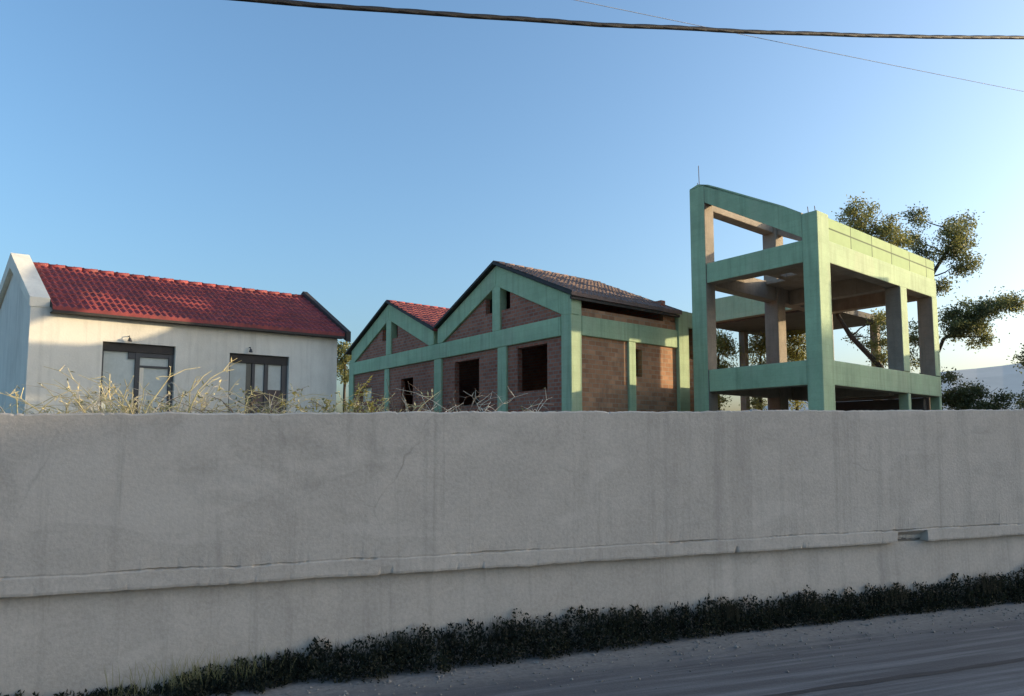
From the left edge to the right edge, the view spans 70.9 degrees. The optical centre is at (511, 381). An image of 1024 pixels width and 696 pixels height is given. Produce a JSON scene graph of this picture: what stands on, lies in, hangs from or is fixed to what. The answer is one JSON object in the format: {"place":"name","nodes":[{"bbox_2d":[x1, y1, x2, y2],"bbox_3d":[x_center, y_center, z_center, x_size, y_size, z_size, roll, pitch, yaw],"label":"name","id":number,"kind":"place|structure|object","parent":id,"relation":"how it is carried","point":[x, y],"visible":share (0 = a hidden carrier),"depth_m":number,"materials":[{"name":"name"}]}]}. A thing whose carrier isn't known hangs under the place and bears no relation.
{"place":"outdoors","nodes":[
{"label":"outdoors","id":0,"kind":"place"},
{"bbox_2d":[0,0,1023,412],"label":"sky","id":1,"kind":"structure","parent":0,"point":[356,162],"materials":[{"name":"blue"}]},
{"bbox_2d":[131,601,1023,695],"bbox_3d":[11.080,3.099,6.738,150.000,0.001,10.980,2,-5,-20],"label":"road","id":2,"kind":"structure","parent":0,"point":[905,652],"depth_m":8.07,"materials":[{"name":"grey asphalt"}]},
{"bbox_2d":[102,644,298,695],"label":"dry grass","id":3,"kind":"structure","parent":2,"relation":"on","point":[190,677],"depth_m":7.28,"materials":[{"name":"green plant"}]},
{"bbox_2d":[0,565,1023,695],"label":"weeds","id":4,"kind":"object","parent":2,"relation":"on","point":[818,608],"visible":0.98,"depth_m":8.70,"materials":[{"name":"green plant"}]},
{"bbox_2d":[762,657,1023,695],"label":"tar seam","id":5,"kind":"object","parent":2,"relation":"on","point":[864,682],"visible":1,"depth_m":7.68,"materials":[{"name":"black asphalt"}]},
{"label":"utility pole","id":6,"kind":"object","parent":2,"relation":"on","visible":0},
{"bbox_2d":[231,0,1023,38],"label":"power cable","id":7,"kind":"object","parent":6,"relation":"attached to","point":[507,18],"visible":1,"depth_m":8.73,"materials":[{"name":"black rubber"}]},
{"bbox_2d":[576,0,1023,91],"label":"wire","id":8,"kind":"object","parent":6,"relation":"attached to","point":[795,45],"visible":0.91,"depth_m":10.10,"materials":[{"name":"black metal"}]},
{"bbox_2d":[750,363,1023,410],"bbox_3d":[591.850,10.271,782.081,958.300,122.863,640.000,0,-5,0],"label":"hill","id":9,"kind":"structure","parent":0,"point":[1003,377],"depth_m":554.92,"materials":[{"name":"green plant"}]},
{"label":"yard ground","id":10,"kind":"structure","parent":0,"visible":0},
{"bbox_2d":[0,378,154,413],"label":"dry bush","id":11,"kind":"object","parent":10,"relation":"on","point":[43,407],"visible":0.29,"depth_m":7.64,"materials":[{"name":"plant"}]},
{"bbox_2d":[10,384,238,413],"bbox_3d":[-4.232,0.510,7.902,2.324,0.973,0.680,2,-5,-23],"label":"dry bush","id":12,"kind":"object","parent":10,"relation":"on","point":[169,407],"visible":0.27,"depth_m":7.81,"materials":[{"name":"beige plant"}]},
{"bbox_2d":[17,357,263,413],"bbox_3d":[-4.003,0.355,7.959,2.506,1.291,0.820,3,-6,-27],"label":"dry bush","id":13,"kind":"object","parent":10,"relation":"on","point":[159,405],"visible":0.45,"depth_m":7.91,"materials":[{"name":"plant"}]},
{"bbox_2d":[0,253,350,413],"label":"white house","id":14,"kind":"structure","parent":10,"relation":"on","point":[119,328],"depth_m":18.59,"materials":[{"name":"paint"}]},
{"bbox_2d":[100,342,174,413],"bbox_3d":[-9.417,0.471,17.992,1.662,2.797,0.148,4,-6,-36],"label":"glazed door","id":15,"kind":"structure","parent":14,"relation":"in","point":[121,361],"depth_m":18.02,"materials":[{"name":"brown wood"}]},
{"bbox_2d":[228,353,287,413],"bbox_3d":[-7.014,0.653,19.729,1.644,2.737,0.148,4,-6,-36],"label":"glazed door","id":16,"kind":"structure","parent":14,"relation":"in","point":[268,373],"depth_m":19.77,"materials":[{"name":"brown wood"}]},
{"bbox_2d":[35,379,320,412],"bbox_3d":[-3.723,0.501,8.287,3.038,1.054,1.020,2,-5,-19],"label":"dry bush","id":17,"kind":"object","parent":10,"relation":"on","point":[186,410],"visible":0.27,"depth_m":8.17,"materials":[{"name":"plant"}]},
{"bbox_2d":[136,384,335,413],"bbox_3d":[-3.210,0.505,8.221,2.442,1.041,0.773,3,-6,-31],"label":"dry bush","id":18,"kind":"object","parent":10,"relation":"on","point":[249,400],"visible":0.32,"depth_m":8.23,"materials":[{"name":"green plant"}]},
{"bbox_2d":[204,392,295,413],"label":"dry bush","id":19,"kind":"object","parent":10,"relation":"on","point":[288,410],"visible":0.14,"depth_m":8.18,"materials":[{"name":"beige plant"}]},
{"bbox_2d":[205,379,406,413],"bbox_3d":[-2.405,0.535,8.679,2.462,1.052,0.691,2,-5,-19],"label":"dry bush","id":20,"kind":"object","parent":10,"relation":"on","point":[311,399],"visible":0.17,"depth_m":8.78,"materials":[{"name":"plant"}]},
{"bbox_2d":[0,397,618,413],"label":"dry grass","id":21,"kind":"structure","parent":10,"relation":"on","point":[189,409],"depth_m":7.92,"materials":[{"name":"plant"}]},
{"bbox_2d":[228,375,443,412],"bbox_3d":[-2.107,0.497,8.705,2.412,1.135,0.873,3,-6,-30],"label":"dry bush","id":22,"kind":"object","parent":10,"relation":"on","point":[351,404],"visible":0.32,"depth_m":8.70,"materials":[{"name":"yellow plant"}]},
{"bbox_2d":[337,340,351,411],"bbox_3d":[-8.109,0.528,34.088,2.152,5.693,2.159,5,-7,-43],"label":"tree","id":23,"kind":"object","parent":10,"relation":"on","point":[343,361],"visible":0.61,"depth_m":34.00,"materials":[{"name":"green plant"}]},
{"bbox_2d":[287,389,439,412],"bbox_3d":[-1.776,0.585,8.878,1.786,0.992,0.947,0,-5,0],"label":"dry bush","id":24,"kind":"object","parent":10,"relation":"on","point":[415,406],"visible":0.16,"depth_m":8.85,"materials":[{"name":"plant"}]},
{"bbox_2d":[345,379,462,411],"bbox_3d":[-1.334,0.521,8.888,1.432,1.120,0.720,0,-5,0],"label":"dry bush","id":25,"kind":"object","parent":10,"relation":"on","point":[406,404],"visible":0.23,"depth_m":8.97,"materials":[{"name":"beige plant"}]},
{"bbox_2d":[395,383,507,411],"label":"dry bush","id":26,"kind":"object","parent":10,"relation":"on","point":[443,399],"visible":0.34,"depth_m":9.18,"materials":[{"name":"beige plant"}]},
{"bbox_2d":[394,388,526,411],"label":"dry bush","id":27,"kind":"object","parent":10,"relation":"on","point":[474,399],"visible":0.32,"depth_m":9.16,"materials":[{"name":"beige plant"}]},
{"bbox_2d":[456,388,551,411],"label":"dry bush","id":28,"kind":"object","parent":10,"relation":"on","point":[529,407],"visible":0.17,"depth_m":9.56,"materials":[{"name":"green plant"}]},
{"bbox_2d":[0,409,1023,695],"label":"boundary wall","id":29,"kind":"structure","parent":10,"relation":"on","point":[142,541],"depth_m":8.43,"materials":[{"name":"concrete"}]},
{"bbox_2d":[345,260,693,412],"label":"brick house","id":30,"kind":"structure","parent":10,"relation":"on","point":[566,342],"depth_m":21.92,"materials":[{"name":"brown brick"}]},
{"bbox_2d":[716,328,745,410],"bbox_3d":[8.852,0.284,31.101,2.465,5.667,2.397,4,-6,-39],"label":"tree","id":31,"kind":"object","parent":10,"relation":"on","point":[725,349],"visible":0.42,"depth_m":30.90,"materials":[{"name":"green plant"}]},
{"bbox_2d":[737,331,767,409],"bbox_3d":[10.989,0.362,31.238,2.017,5.535,2.533,-4,-6,37],"label":"tree","id":32,"kind":"object","parent":10,"relation":"on","point":[759,346],"visible":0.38,"depth_m":30.98,"materials":[{"name":"green plant"}]},
{"bbox_2d":[786,330,807,409],"bbox_3d":[12.387,0.340,31.287,2.374,5.587,2.911,-2,-5,22],"label":"tree","id":33,"kind":"object","parent":10,"relation":"on","point":[794,353],"visible":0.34,"depth_m":30.83,"materials":[{"name":"green plant"}]},
{"bbox_2d":[715,295,880,410],"bbox_3d":[11.490,-0.202,29.249,5.670,6.300,5.173,4,-7,-40],"label":"frame","id":34,"kind":"object","parent":10,"relation":"on","point":[743,317],"visible":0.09,"depth_m":28.93,"materials":[{"name":"concrete"}]},
{"bbox_2d":[690,166,941,411],"bbox_3d":[9.222,-1.968,21.513,7.690,8.471,3.896,4,-7,-40],"label":"concrete frame","id":35,"kind":"object","parent":10,"relation":"on","point":[822,270],"visible":0.93,"depth_m":20.38,"materials":[{"name":"green paint"}]},
{"bbox_2d":[831,191,923,367],"bbox_3d":[13.438,-2.134,26.798,3.445,9.754,2.741,0,-5,0],"label":"tree","id":36,"kind":"object","parent":10,"relation":"on","point":[890,236],"visible":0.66,"depth_m":26.74,"materials":[{"name":"green plant"}]},
{"bbox_2d":[896,201,985,409],"bbox_3d":[16.583,-2.057,27.839,3.609,9.779,2.610,0,-5,0],"label":"tree","id":37,"kind":"object","parent":10,"relation":"on","point":[956,241],"visible":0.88,"depth_m":27.78,"materials":[{"name":"green plant"}]},
{"bbox_2d":[937,286,1023,352],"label":"tree","id":38,"kind":"object","parent":10,"relation":"on","point":[960,324],"visible":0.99,"depth_m":27.52,"materials":[{"name":"green plant"}]},
{"bbox_2d":[941,366,1022,409],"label":"bush","id":39,"kind":"object","parent":10,"relation":"on","point":[958,398],"visible":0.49,"depth_m":24.81,"materials":[{"name":"green plant"}]},
{"bbox_2d":[1006,343,1023,409],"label":"tree","id":40,"kind":"object","parent":10,"relation":"on","point":[1020,357],"visible":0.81,"depth_m":26.14,"materials":[{"name":"green plant"}]}
]}

